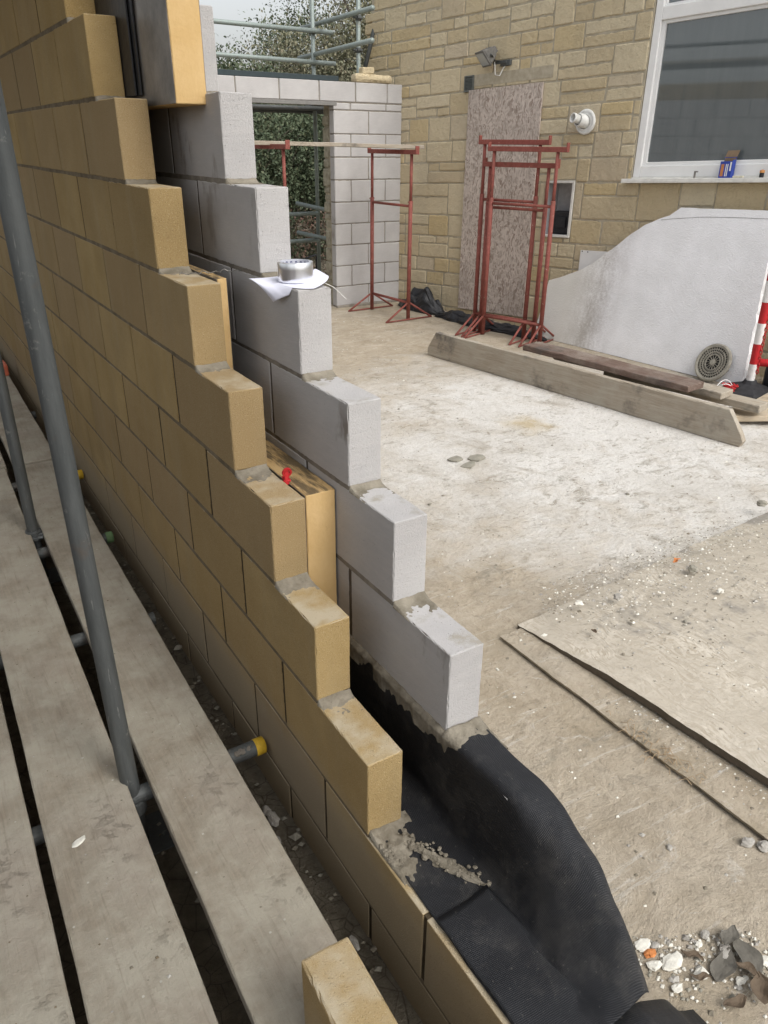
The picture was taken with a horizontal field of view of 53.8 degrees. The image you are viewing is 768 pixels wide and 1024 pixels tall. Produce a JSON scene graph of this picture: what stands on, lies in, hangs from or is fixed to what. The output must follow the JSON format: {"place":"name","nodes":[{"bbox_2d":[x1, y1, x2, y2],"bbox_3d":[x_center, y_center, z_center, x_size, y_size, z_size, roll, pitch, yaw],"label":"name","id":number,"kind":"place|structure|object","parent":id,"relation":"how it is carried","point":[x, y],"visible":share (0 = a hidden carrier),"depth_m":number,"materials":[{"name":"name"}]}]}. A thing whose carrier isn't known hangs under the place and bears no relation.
{"place":"outdoors","nodes":[
{"label":"outdoors","id":0,"kind":"place"},
{"bbox_2d":[0,612,155,669],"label":"scaffold tube","id":1,"kind":"object","parent":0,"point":[79,639],"visible":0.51,"depth_m":2.75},
{"bbox_2d":[0,220,423,1023],"bbox_3d":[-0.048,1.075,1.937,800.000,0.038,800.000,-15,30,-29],"label":"ground","id":2,"kind":"structure","parent":0,"point":[222,990],"depth_m":2.10,"materials":[{"name":"soil"}]},
{"bbox_2d":[0,352,60,583],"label":"scaffold standard","id":3,"kind":"object","parent":2,"relation":"on","point":[33,530],"visible":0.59,"depth_m":3.23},
{"bbox_2d":[37,531,113,558],"bbox_3d":[-1.691,0.230,3.236,1.044,0.054,0.054,-15,30,-29],"label":"scaffold tube","id":4,"kind":"object","parent":3,"relation":"attached to","point":[108,537],"visible":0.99,"depth_m":3.34,"materials":[{"name":"grey metal"}]},
{"bbox_2d":[0,81,174,854],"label":"scaffold standard","id":5,"kind":"object","parent":2,"relation":"on","point":[15,224],"visible":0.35,"depth_m":1.69,"materials":[{"name":"metal"}]},
{"bbox_2d":[31,736,266,845],"bbox_3d":[-0.823,0.825,2.030,1.088,0.054,0.056,-15,30,-29],"label":"scaffold tube","id":6,"kind":"object","parent":5,"relation":"attached to","point":[254,747],"visible":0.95,"depth_m":2.23,"materials":[{"name":"grey metal"}]},
{"bbox_2d":[0,695,75,1023],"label":"scaffold board","id":7,"kind":"object","parent":6,"relation":"on","point":[34,989],"visible":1,"depth_m":1.68,"materials":[{"name":"grey wood"}]},
{"bbox_2d":[0,468,218,1023],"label":"scaffold board","id":8,"kind":"object","parent":6,"relation":"on","point":[85,791],"visible":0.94,"depth_m":1.93,"materials":[{"name":"grey wood"}]},
{"bbox_2d":[72,835,84,847],"bbox_3d":[-0.760,0.820,1.885,0.021,0.002,0.042,16,30,28],"label":"mortar splash","id":9,"kind":"object","parent":8,"relation":"on","point":[78,842],"visible":1,"depth_m":1.88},
{"bbox_2d":[1,470,261,1023],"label":"board grit","id":10,"kind":"object","parent":8,"relation":"on","point":[168,976],"visible":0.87,"depth_m":1.85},
{"bbox_2d":[25,461,336,1023],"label":"scaffold board","id":11,"kind":"object","parent":6,"relation":"on","point":[281,934],"visible":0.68,"depth_m":1.98,"materials":[{"name":"grey wood"}]},
{"bbox_2d":[51,503,383,998],"bbox_3d":[-0.749,0.730,2.598,0.405,0.013,3.978,-15,30,-29],"label":"trench rubble","id":12,"kind":"object","parent":2,"relation":"on","point":[295,836],"visible":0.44,"depth_m":2.19,"materials":[{"name":"stone"}]},
{"bbox_2d":[0,0,510,1023],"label":"block wall","id":13,"kind":"structure","parent":2,"relation":"on","point":[196,504],"depth_m":2.27,"materials":[{"name":"stone"}]},
{"bbox_2d":[11,470,83,491],"bbox_3d":[-2.107,-0.084,3.874,1.092,0.054,0.054,-15,30,-29],"label":"scaffold tube","id":14,"kind":"object","parent":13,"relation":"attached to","point":[80,475],"visible":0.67,"depth_m":4.10,"materials":[{"name":"grey metal"}]},
{"bbox_2d":[94,0,142,97],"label":"damp proof strip","id":15,"kind":"object","parent":13,"relation":"attached to","point":[121,11],"visible":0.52,"depth_m":2.25,"materials":[{"name":"black plastic"}]},
{"bbox_2d":[189,264,233,369],"bbox_3d":[-0.882,-0.745,2.794,0.031,0.450,1.646,-15,30,-29],"label":"insulation board","id":16,"kind":"object","parent":13,"relation":"attached to","point":[221,280],"visible":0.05,"depth_m":2.13,"materials":[{"name":"plastic"}]},
{"bbox_2d":[282,468,291,484],"bbox_3d":[-0.257,-0.100,1.974,0.027,0.046,0.043,-10,28,-20],"label":"wall tie clip","id":17,"kind":"object","parent":13,"relation":"attached to","point":[286,474],"depth_m":1.96,"materials":[{"name":"red plastic"}]},
{"bbox_2d":[214,28,302,221],"bbox_3d":[-2.544,-6.466,13.446,3.077,3.532,3.079,-15,30,-29],"label":"tree","id":18,"kind":"object","parent":2,"relation":"on","point":[232,66],"visible":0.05,"depth_m":12.37,"materials":[{"name":"green plant"}]},
{"bbox_2d":[266,810,279,826],"bbox_3d":[-0.329,0.903,2.237,0.030,0.031,0.064,-15,30,-29],"label":"stone","id":19,"kind":"object","parent":2,"relation":"on","point":[273,818],"visible":1,"depth_m":2.23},
{"bbox_2d":[252,103,325,260],"bbox_3d":[-2.209,-5.148,11.832,2.605,2.577,2.544,-15,30,-29],"label":"shrub","id":20,"kind":"object","parent":2,"relation":"on","point":[265,158],"visible":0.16,"depth_m":11.55,"materials":[{"name":"green plant"}]},
{"bbox_2d":[254,104,325,258],"bbox_3d":[-1.424,-5.489,12.456,2.382,2.658,2.849,-15,30,-29],"label":"shrub","id":21,"kind":"object","parent":2,"relation":"on","point":[310,179],"visible":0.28,"depth_m":11.95,"materials":[{"name":"green plant"}]},
{"bbox_2d":[222,0,366,220],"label":"tree","id":22,"kind":"object","parent":2,"relation":"on","point":[301,20],"visible":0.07,"depth_m":14.99,"materials":[{"name":"green plant"}]},
{"bbox_2d":[226,0,365,247],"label":"tree","id":23,"kind":"object","parent":2,"relation":"on","point":[303,69],"visible":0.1,"depth_m":13.15,"materials":[{"name":"green plant"}]},
{"bbox_2d":[263,72,328,261],"bbox_3d":[-0.576,-5.732,12.641,2.482,2.948,2.669,-15,30,-29],"label":"shrub","id":24,"kind":"object","parent":2,"relation":"on","point":[309,159],"visible":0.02,"depth_m":12.40,"materials":[{"name":"green plant"}]},
{"bbox_2d":[289,208,326,272],"bbox_3d":[-0.991,-4.162,11.398,1.346,1.203,1.311,-15,30,-29],"label":"shrub","id":25,"kind":"object","parent":2,"relation":"on","point":[311,227],"visible":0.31,"depth_m":11.22,"materials":[{"name":"green plant"}]},
{"bbox_2d":[310,0,320,270],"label":"scaffold standard","id":26,"kind":"object","parent":2,"relation":"on","point":[312,22],"visible":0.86,"depth_m":9.21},
{"bbox_2d":[213,18,332,34],"bbox_3d":[-1.570,-5.286,8.194,2.300,0.062,0.048,-15,30,-29],"label":"scaffold tube","id":27,"kind":"object","parent":26,"relation":"attached to","point":[269,26],"visible":0.66,"depth_m":8.36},
{"bbox_2d":[216,52,335,65],"bbox_3d":[-1.560,-5.015,8.335,2.331,0.072,0.048,-15,30,-29],"label":"scaffold tube","id":28,"kind":"object","parent":26,"relation":"attached to","point":[272,58],"visible":0.66,"depth_m":8.50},
{"bbox_2d":[252,104,323,113],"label":"scaffold platform","id":29,"kind":"structure","parent":26,"relation":"attached to","point":[305,109],"depth_m":8.21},
{"bbox_2d":[289,211,317,215],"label":"scaffold tube","id":30,"kind":"object","parent":26,"relation":"attached to","point":[309,213],"visible":0.34,"depth_m":9.34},
{"bbox_2d":[290,238,318,243],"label":"scaffold tube","id":31,"kind":"object","parent":26,"relation":"attached to","point":[307,240],"visible":0.34,"depth_m":9.48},
{"bbox_2d":[295,201,325,211],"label":"scaffold tube","id":32,"kind":"object","parent":26,"relation":"attached to","point":[311,206],"visible":0.66,"depth_m":9.45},
{"bbox_2d":[296,231,325,239],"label":"scaffold tube","id":33,"kind":"object","parent":26,"relation":"attached to","point":[307,234],"visible":0.66,"depth_m":9.60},
{"bbox_2d":[297,38,374,58],"bbox_3d":[-0.574,-5.097,8.357,0.048,0.047,2.060,-12,29,-24],"label":"scaffold tube","id":34,"kind":"object","parent":26,"relation":"attached to","point":[344,47],"visible":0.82,"depth_m":8.16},
{"bbox_2d":[288,0,371,212],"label":"tree","id":35,"kind":"object","parent":2,"relation":"on","point":[351,34],"visible":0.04,"depth_m":12.86,"materials":[{"name":"green plant"}]},
{"bbox_2d":[349,935,359,951],"bbox_3d":[-0.073,1.076,1.890,0.021,0.021,0.048,-15,30,-29],"label":"stone","id":36,"kind":"object","parent":2,"relation":"on","point":[354,941],"visible":0.9,"depth_m":1.88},
{"bbox_2d":[353,0,362,82],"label":"scaffold standard","id":37,"kind":"object","parent":2,"relation":"on","point":[359,49],"visible":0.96,"depth_m":8.12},
{"bbox_2d":[299,5,374,27],"bbox_3d":[-0.568,-5.477,8.418,0.048,0.047,1.883,-13,29,-26],"label":"scaffold tube","id":38,"kind":"object","parent":37,"relation":"attached to","point":[346,15],"visible":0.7,"depth_m":8.18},
{"bbox_2d":[365,0,767,376],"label":"house","id":39,"kind":"structure","parent":2,"relation":"on","point":[672,95],"depth_m":6.79,"materials":[{"name":"stone"}]},
{"bbox_2d":[363,29,374,66],"bbox_3d":[-0.063,-5.479,8.296,0.048,1.120,0.544,17,30,30],"label":"scaffold tube","id":40,"kind":"object","parent":39,"relation":"attached to","point":[368,53],"visible":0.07,"depth_m":8.32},
{"bbox_2d":[464,75,473,91],"bbox_3d":[0.856,-4.291,7.588,0.030,0.147,0.120,-22,34,-38],"label":"air vent","id":41,"kind":"object","parent":39,"relation":"attached to","point":[468,82],"visible":1,"depth_m":7.58,"materials":[{"name":"plastic"}]},
{"bbox_2d":[475,46,511,75],"bbox_3d":[1.045,-4.314,7.250,0.331,0.251,0.240,-2,26,-5],"label":"floodlight","id":42,"kind":"object","parent":39,"relation":"attached to","point":[486,57],"visible":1,"depth_m":7.17,"materials":[{"name":"grey metal"}]},
{"bbox_2d":[458,82,543,316],"bbox_3d":[1.156,-3.136,7.763,0.019,2.182,0.912,-22,34,-38],"label":"strand board sheet","id":43,"kind":"object","parent":39,"relation":"attached to","point":[512,112],"visible":0.81,"depth_m":7.69,"materials":[{"name":"wood"}]},
{"bbox_2d":[570,109,595,134],"bbox_3d":[1.757,-3.490,6.773,0.180,0.210,0.206,-15,30,-29],"label":"boiler flue","id":44,"kind":"object","parent":39,"relation":"attached to","point":[585,119],"visible":1,"depth_m":6.75,"materials":[{"name":"white plastic"}]},
{"bbox_2d":[578,250,606,270],"bbox_3d":[1.992,-2.328,7.145,0.008,0.270,0.355,-22,34,-38],"label":"sign plate","id":45,"kind":"object","parent":39,"relation":"attached to","point":[587,258],"visible":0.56,"depth_m":7.17,"materials":[{"name":"white plastic"}]},
{"bbox_2d":[633,0,767,176],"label":"window frame","id":46,"kind":"structure","parent":39,"relation":"in","point":[706,93],"depth_m":6.04,"materials":[{"name":"white plastic"}]},
{"bbox_2d":[718,150,739,177],"bbox_3d":[2.744,-2.766,6.022,0.068,0.203,0.109,-22,34,-38],"label":"screw box","id":47,"kind":"object","parent":39,"relation":"on","point":[727,166],"visible":1,"depth_m":6.02,"materials":[{"name":"blue cardboard"}]},
{"bbox_2d":[199,0,368,119],"label":"sky","id":48,"kind":"structure","parent":0,"point":[222,9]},
{"bbox_2d":[301,937,397,1023],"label":"loose block","id":49,"kind":"object","parent":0,"point":[339,986],"depth_m":1.36,"materials":[{"name":"stone"}]},
{"bbox_2d":[331,302,767,1023],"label":"concrete floor","id":50,"kind":"structure","parent":0,"point":[547,500],"depth_m":3.70,"materials":[{"name":"concrete"}]},
{"bbox_2d":[255,140,289,186],"bbox_3d":[-1.107,-2.699,7.468,0.641,1.742,0.857,-15,30,-29],"label":"trestle","id":51,"kind":"object","parent":50,"relation":"on","point":[283,147],"visible":0.26,"depth_m":6.93,"materials":[{"name":"red paint"}]},
{"bbox_2d":[218,75,401,307],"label":"block wall","id":52,"kind":"structure","parent":50,"relation":"on","point":[364,113],"depth_m":8.38,"materials":[{"name":"concrete"}]},
{"bbox_2d":[217,69,338,80],"bbox_3d":[-1.355,-4.276,7.388,2.035,0.047,0.090,-15,30,-29],"label":"steel channel","id":53,"kind":"object","parent":52,"relation":"on","point":[275,75],"visible":0.45,"depth_m":7.51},
{"bbox_2d":[350,73,391,83],"bbox_3d":[-0.138,-4.623,8.081,0.472,0.089,0.139,-15,30,-29],"label":"coping stone","id":54,"kind":"object","parent":52,"relation":"on","point":[370,78],"visible":0.95,"depth_m":8.02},
{"bbox_2d":[359,67,373,73],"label":"stone","id":55,"kind":"object","parent":54,"relation":"on","point":[365,70],"visible":0.94,"depth_m":7.98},
{"bbox_2d":[148,5,507,799],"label":"block wall","id":56,"kind":"structure","parent":50,"relation":"on","point":[416,647],"depth_m":1.98,"materials":[{"name":"concrete"}]},
{"bbox_2d":[129,0,206,109],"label":"insulation board","id":57,"kind":"object","parent":56,"relation":"attached to","point":[170,49],"visible":0.29,"depth_m":2.06,"materials":[{"name":"plastic"}]},
{"bbox_2d":[249,269,328,301],"bbox_3d":[-0.224,-0.588,1.991,0.217,0.055,0.221,-15,30,-29],"label":"paper sheet","id":58,"kind":"object","parent":56,"relation":"on","point":[274,288],"visible":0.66,"depth_m":1.96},
{"bbox_2d":[277,259,312,282],"bbox_3d":[-0.231,-0.628,1.974,0.093,0.049,0.093,-15,30,-29],"label":"tape roll","id":59,"kind":"object","parent":58,"relation":"on","point":[295,270],"visible":1,"depth_m":1.94,"materials":[{"name":"silver metal"}]},
{"bbox_2d":[266,439,337,605],"bbox_3d":[-0.463,-0.056,2.454,0.089,0.456,1.126,-15,30,-29],"label":"insulation board","id":60,"kind":"object","parent":56,"relation":"attached to","point":[315,492],"visible":0.14,"depth_m":2.00,"materials":[{"name":"plastic"}]},
{"bbox_2d":[348,146,431,322],"bbox_3d":[0.078,-2.974,8.100,0.662,1.702,0.848,-15,30,-29],"label":"trestle","id":61,"kind":"object","parent":50,"relation":"on","point":[372,293],"visible":0.95,"depth_m":8.10,"materials":[{"name":"red paint"}]},
{"bbox_2d":[254,140,423,148],"bbox_3d":[-0.553,-3.559,7.335,2.035,0.040,0.222,-11,28,-24],"label":"trestle board","id":62,"kind":"object","parent":61,"relation":"on","point":[325,144],"visible":0.79,"depth_m":7.29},
{"bbox_2d":[398,287,444,314],"bbox_3d":[0.399,-2.465,8.688,0.246,0.283,0.770,-20,33,-36],"label":"plastic sheet","id":63,"kind":"object","parent":50,"relation":"on","point":[425,300],"visible":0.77,"depth_m":8.52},
{"bbox_2d":[447,456,462,461],"bbox_3d":[0.434,-0.321,4.592,0.092,0.008,0.067,-19,32,-34],"label":"slate piece","id":64,"kind":"object","parent":50,"relation":"on","point":[455,459],"visible":1,"depth_m":4.58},
{"bbox_2d":[460,461,474,468],"bbox_3d":[0.503,-0.282,4.514,0.069,0.023,0.090,17,30,30],"label":"slate piece","id":65,"kind":"object","parent":50,"relation":"on","point":[470,464],"visible":1,"depth_m":4.50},
{"bbox_2d":[468,454,485,460],"bbox_3d":[0.565,-0.331,4.615,0.104,0.016,0.088,-15,30,-29],"label":"slate piece","id":66,"kind":"object","parent":50,"relation":"on","point":[477,457],"visible":0.96,"depth_m":4.61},
{"bbox_2d":[435,310,546,340],"bbox_3d":[1.074,-1.976,7.888,0.262,0.114,1.582,-18,32,-34],"label":"plastic sheet","id":67,"kind":"object","parent":50,"relation":"on","point":[459,317],"visible":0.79,"depth_m":7.80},
{"bbox_2d":[455,135,551,344],"bbox_3d":[1.167,-2.581,7.207,0.728,1.797,0.620,20,32,34],"label":"trestle","id":68,"kind":"object","parent":50,"relation":"on","point":[484,142],"visible":0.84,"depth_m":7.14,"materials":[{"name":"red paint"}]},
{"bbox_2d":[461,158,560,346],"bbox_3d":[1.234,-2.467,7.185,0.760,1.612,0.620,20,32,34],"label":"trestle","id":69,"kind":"object","parent":50,"relation":"on","point":[548,166],"visible":0.81,"depth_m":7.08,"materials":[{"name":"red paint"}]},
{"bbox_2d":[463,142,569,343],"bbox_3d":[1.264,-2.481,7.067,0.800,1.742,0.620,20,32,35],"label":"trestle","id":70,"kind":"object","parent":50,"relation":"on","point":[484,316],"visible":0.91,"depth_m":7.02,"materials":[{"name":"red paint"}]},
{"bbox_2d":[342,314,766,1006],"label":"floor grit","id":71,"kind":"object","parent":50,"relation":"on","point":[526,686],"visible":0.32,"depth_m":3.44,"materials":[{"name":"gravel"}]},
{"bbox_2d":[428,332,745,446],"bbox_3d":[1.351,-1.023,5.814,0.050,0.226,2.969,-19,32,-35],"label":"timber plank","id":72,"kind":"object","parent":50,"relation":"on","point":[713,421],"visible":1,"depth_m":5.54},
{"bbox_2d":[500,628,767,840],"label":"floor board sheet","id":73,"kind":"object","parent":50,"relation":"on","point":[576,679],"visible":0.4,"depth_m":2.43,"materials":[{"name":"wood"}]},
{"bbox_2d":[517,633,766,814],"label":"channel grit","id":74,"kind":"object","parent":73,"relation":"on","point":[719,771],"visible":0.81,"depth_m":2.42,"materials":[{"name":"gravel"}]},
{"bbox_2d":[606,710,706,784],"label":"dry twigs","id":75,"kind":"object","parent":73,"relation":"on","point":[664,754],"visible":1,"depth_m":2.35,"materials":[{"name":"plant"}]},
{"bbox_2d":[634,938,650,951],"bbox_3d":[0.619,1.036,1.812,0.048,0.008,0.031,-15,30,-29],"label":"rubble chip","id":76,"kind":"object","parent":50,"relation":"on","point":[642,944],"visible":1,"depth_m":1.81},
{"bbox_2d":[518,512,767,785],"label":"floor board sheet","id":77,"kind":"object","parent":50,"relation":"on","point":[680,702],"visible":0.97,"depth_m":2.86,"materials":[{"name":"wood"}]},
{"bbox_2d":[533,509,767,761],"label":"sheet grit","id":78,"kind":"object","parent":77,"relation":"on","point":[636,602],"visible":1,"depth_m":3.22,"materials":[{"name":"gravel"}]},
{"bbox_2d":[643,948,655,958],"bbox_3d":[0.630,1.045,1.793,0.034,0.013,0.020,-4,26,-9],"label":"brick fragment","id":79,"kind":"object","parent":50,"relation":"on","point":[650,953],"visible":1,"depth_m":1.79,"materials":[{"name":"orange brick"}]},
{"bbox_2d":[536,207,767,382],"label":"polystyrene sheet","id":80,"kind":"object","parent":50,"relation":"on","point":[680,289],"visible":0.84,"depth_m":6.41,"materials":[{"name":"white plastic"}]},
{"bbox_2d":[646,960,662,970],"bbox_3d":[0.631,1.058,1.766,0.037,0.012,0.024,-8,27,-17],"label":"rubble chip","id":81,"kind":"object","parent":50,"relation":"on","point":[655,965],"visible":1,"depth_m":1.76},
{"bbox_2d":[614,999,706,1023],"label":"damp proof membrane","id":82,"kind":"object","parent":50,"relation":"on","point":[659,1011],"visible":0.9,"depth_m":1.46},
{"bbox_2d":[436,884,591,1023],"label":"damp proof membrane","id":83,"kind":"object","parent":82,"relation":"on","point":[521,978],"visible":1,"depth_m":1.49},
{"bbox_2d":[349,656,648,1023],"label":"damp proof membrane","id":84,"kind":"object","parent":83,"relation":"on","point":[524,848],"visible":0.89,"depth_m":1.60,"materials":[{"name":"plastic"}]},
{"bbox_2d":[379,832,491,886],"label":"mortar crumbs","id":85,"kind":"object","parent":84,"relation":"on","point":[450,866],"visible":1,"depth_m":1.71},
{"bbox_2d":[662,951,682,970],"bbox_3d":[0.675,1.054,1.775,0.067,0.011,0.037,-15,30,-29],"label":"rubble chip","id":86,"kind":"object","parent":50,"relation":"on","point":[672,961],"visible":1,"depth_m":1.77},
{"bbox_2d":[671,983,682,992],"bbox_3d":[0.667,1.081,1.720,0.032,0.009,0.022,-1,26,-3],"label":"rubble chip","id":87,"kind":"object","parent":50,"relation":"on","point":[676,987],"visible":1,"depth_m":1.72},
{"bbox_2d":[680,949,704,960],"bbox_3d":[0.727,1.041,1.784,0.054,0.007,0.020,7,27,12],"label":"fallen leaf","id":88,"kind":"object","parent":50,"relation":"on","point":[693,953],"visible":1,"depth_m":1.79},
{"bbox_2d":[689,972,710,980],"bbox_3d":[0.725,1.063,1.733,0.049,0.006,0.020,-3,26,-8],"label":"fallen leaf","id":89,"kind":"object","parent":50,"relation":"on","point":[701,976],"visible":1,"depth_m":1.73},
{"bbox_2d":[632,930,767,1023],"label":"corner grit","id":90,"kind":"object","parent":50,"relation":"on","point":[668,943],"visible":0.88,"depth_m":1.78,"materials":[{"name":"gravel"}]},
{"bbox_2d":[692,966,708,980],"bbox_3d":[0.730,1.067,1.747,0.042,0.011,0.030,-15,30,-29],"label":"rubble chip","id":91,"kind":"object","parent":50,"relation":"on","point":[698,970],"visible":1,"depth_m":1.75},
{"bbox_2d":[700,929,709,939],"bbox_3d":[0.780,1.024,1.839,0.031,0.009,0.020,-15,30,-29],"label":"rubble chip","id":92,"kind":"object","parent":50,"relation":"on","point":[705,933],"visible":1,"depth_m":1.83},
{"bbox_2d":[695,344,731,381],"bbox_3d":[2.669,-1.210,6.137,0.155,0.292,0.316,-15,30,-29],"label":"drain grate","id":93,"kind":"object","parent":50,"relation":"on","point":[713,362],"visible":1,"depth_m":6.13,"materials":[{"name":"plastic"}]},
{"bbox_2d":[710,947,736,981],"bbox_3d":[0.793,1.056,1.766,0.098,0.008,0.049,-15,30,-29],"label":"stone","id":94,"kind":"object","parent":50,"relation":"on","point":[721,968],"visible":1,"depth_m":1.76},
{"bbox_2d":[720,925,739,944],"bbox_3d":[0.831,1.014,1.815,0.064,0.007,0.035,-15,30,-29],"label":"stone","id":95,"kind":"object","parent":50,"relation":"on","point":[730,934],"visible":1,"depth_m":1.81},
{"bbox_2d":[723,994,746,1007],"bbox_3d":[0.781,1.086,1.676,0.066,0.009,0.028,-9,28,-19],"label":"fallen leaf","id":96,"kind":"object","parent":50,"relation":"on","point":[738,1001],"visible":1,"depth_m":1.68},
{"bbox_2d":[736,976,745,984],"bbox_3d":[0.817,1.074,1.738,0.028,0.009,0.021,-8,27,-16],"label":"rubble chip","id":97,"kind":"object","parent":50,"relation":"on","point":[740,980],"visible":1,"depth_m":1.73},
{"bbox_2d":[723,275,767,398],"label":"barrier post","id":98,"kind":"object","parent":50,"relation":"on","point":[749,385],"visible":0.9,"depth_m":5.77,"materials":[{"name":"red plastic"}]},
{"bbox_2d":[755,318,767,373],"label":"plastic chain","id":99,"kind":"object","parent":98,"relation":"hanging from","point":[762,347],"visible":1,"depth_m":5.69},
{"bbox_2d":[740,837,754,847],"bbox_3d":[1.001,0.907,2.082,0.031,0.020,0.039,17,30,30],"label":"stone","id":100,"kind":"object","parent":50,"relation":"on","point":[747,842],"visible":1,"depth_m":2.07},
{"bbox_2d":[733,939,762,974],"bbox_3d":[0.853,1.046,1.782,0.080,0.009,0.066,23,34,38],"label":"stone","id":101,"kind":"object","parent":50,"relation":"on","point":[745,951],"visible":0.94,"depth_m":1.79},
{"bbox_2d":[728,407,767,421],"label":"timber plank","id":102,"kind":"object","parent":50,"relation":"on","point":[746,415],"visible":0.3,"depth_m":5.19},
{"bbox_2d":[603,372,767,412],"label":"timber plank","id":103,"kind":"object","parent":102,"relation":"on","point":[746,403],"visible":0.46,"depth_m":5.24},
{"bbox_2d":[553,358,732,399],"bbox_3d":[1.891,-1.041,5.673,0.173,0.048,1.410,-21,33,-37],"label":"timber plank","id":104,"kind":"object","parent":103,"relation":"on","point":[714,391],"visible":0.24,"depth_m":5.23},
{"bbox_2d":[523,341,703,392],"bbox_3d":[1.652,-1.096,5.633,0.202,0.048,1.466,-19,32,-34],"label":"timber plank","id":105,"kind":"object","parent":104,"relation":"on","point":[657,377],"visible":1,"depth_m":5.51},
{"bbox_2d":[736,961,759,977],"bbox_3d":[0.838,1.047,1.739,0.055,0.008,0.026,23,34,38],"label":"fallen leaf","id":106,"kind":"object","parent":50,"relation":"on","point":[749,966],"visible":1,"depth_m":1.74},
{"bbox_2d":[750,971,767,1004],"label":"fallen leaf","id":107,"kind":"object","parent":50,"relation":"on","point":[759,987],"visible":1,"depth_m":1.70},
{"bbox_2d":[757,840,767,852],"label":"stone","id":108,"kind":"object","parent":50,"relation":"on","point":[762,845],"visible":1,"depth_m":2.06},
{"bbox_2d":[762,367,767,386],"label":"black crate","id":109,"kind":"object","parent":50,"relation":"on","point":[765,380],"visible":0.64,"depth_m":5.91,"materials":[{"name":"plastic"}]},
{"bbox_3d":[-2.594,-2.554,3.894,0.047,4.750,0.048,-15,30,-29],"label":"scaffold standard","id":110,"kind":"object","parent":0,"visible":0},
{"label":"scaffold tube","id":111,"kind":"object","parent":110,"relation":"attached to","visible":0},
{"bbox_2d":[0,375,51,464],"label":"scaffold board","id":112,"kind":"object","parent":111,"relation":"on","point":[34,444],"visible":0.6,"depth_m":4.48,"materials":[{"name":"grey wood"}]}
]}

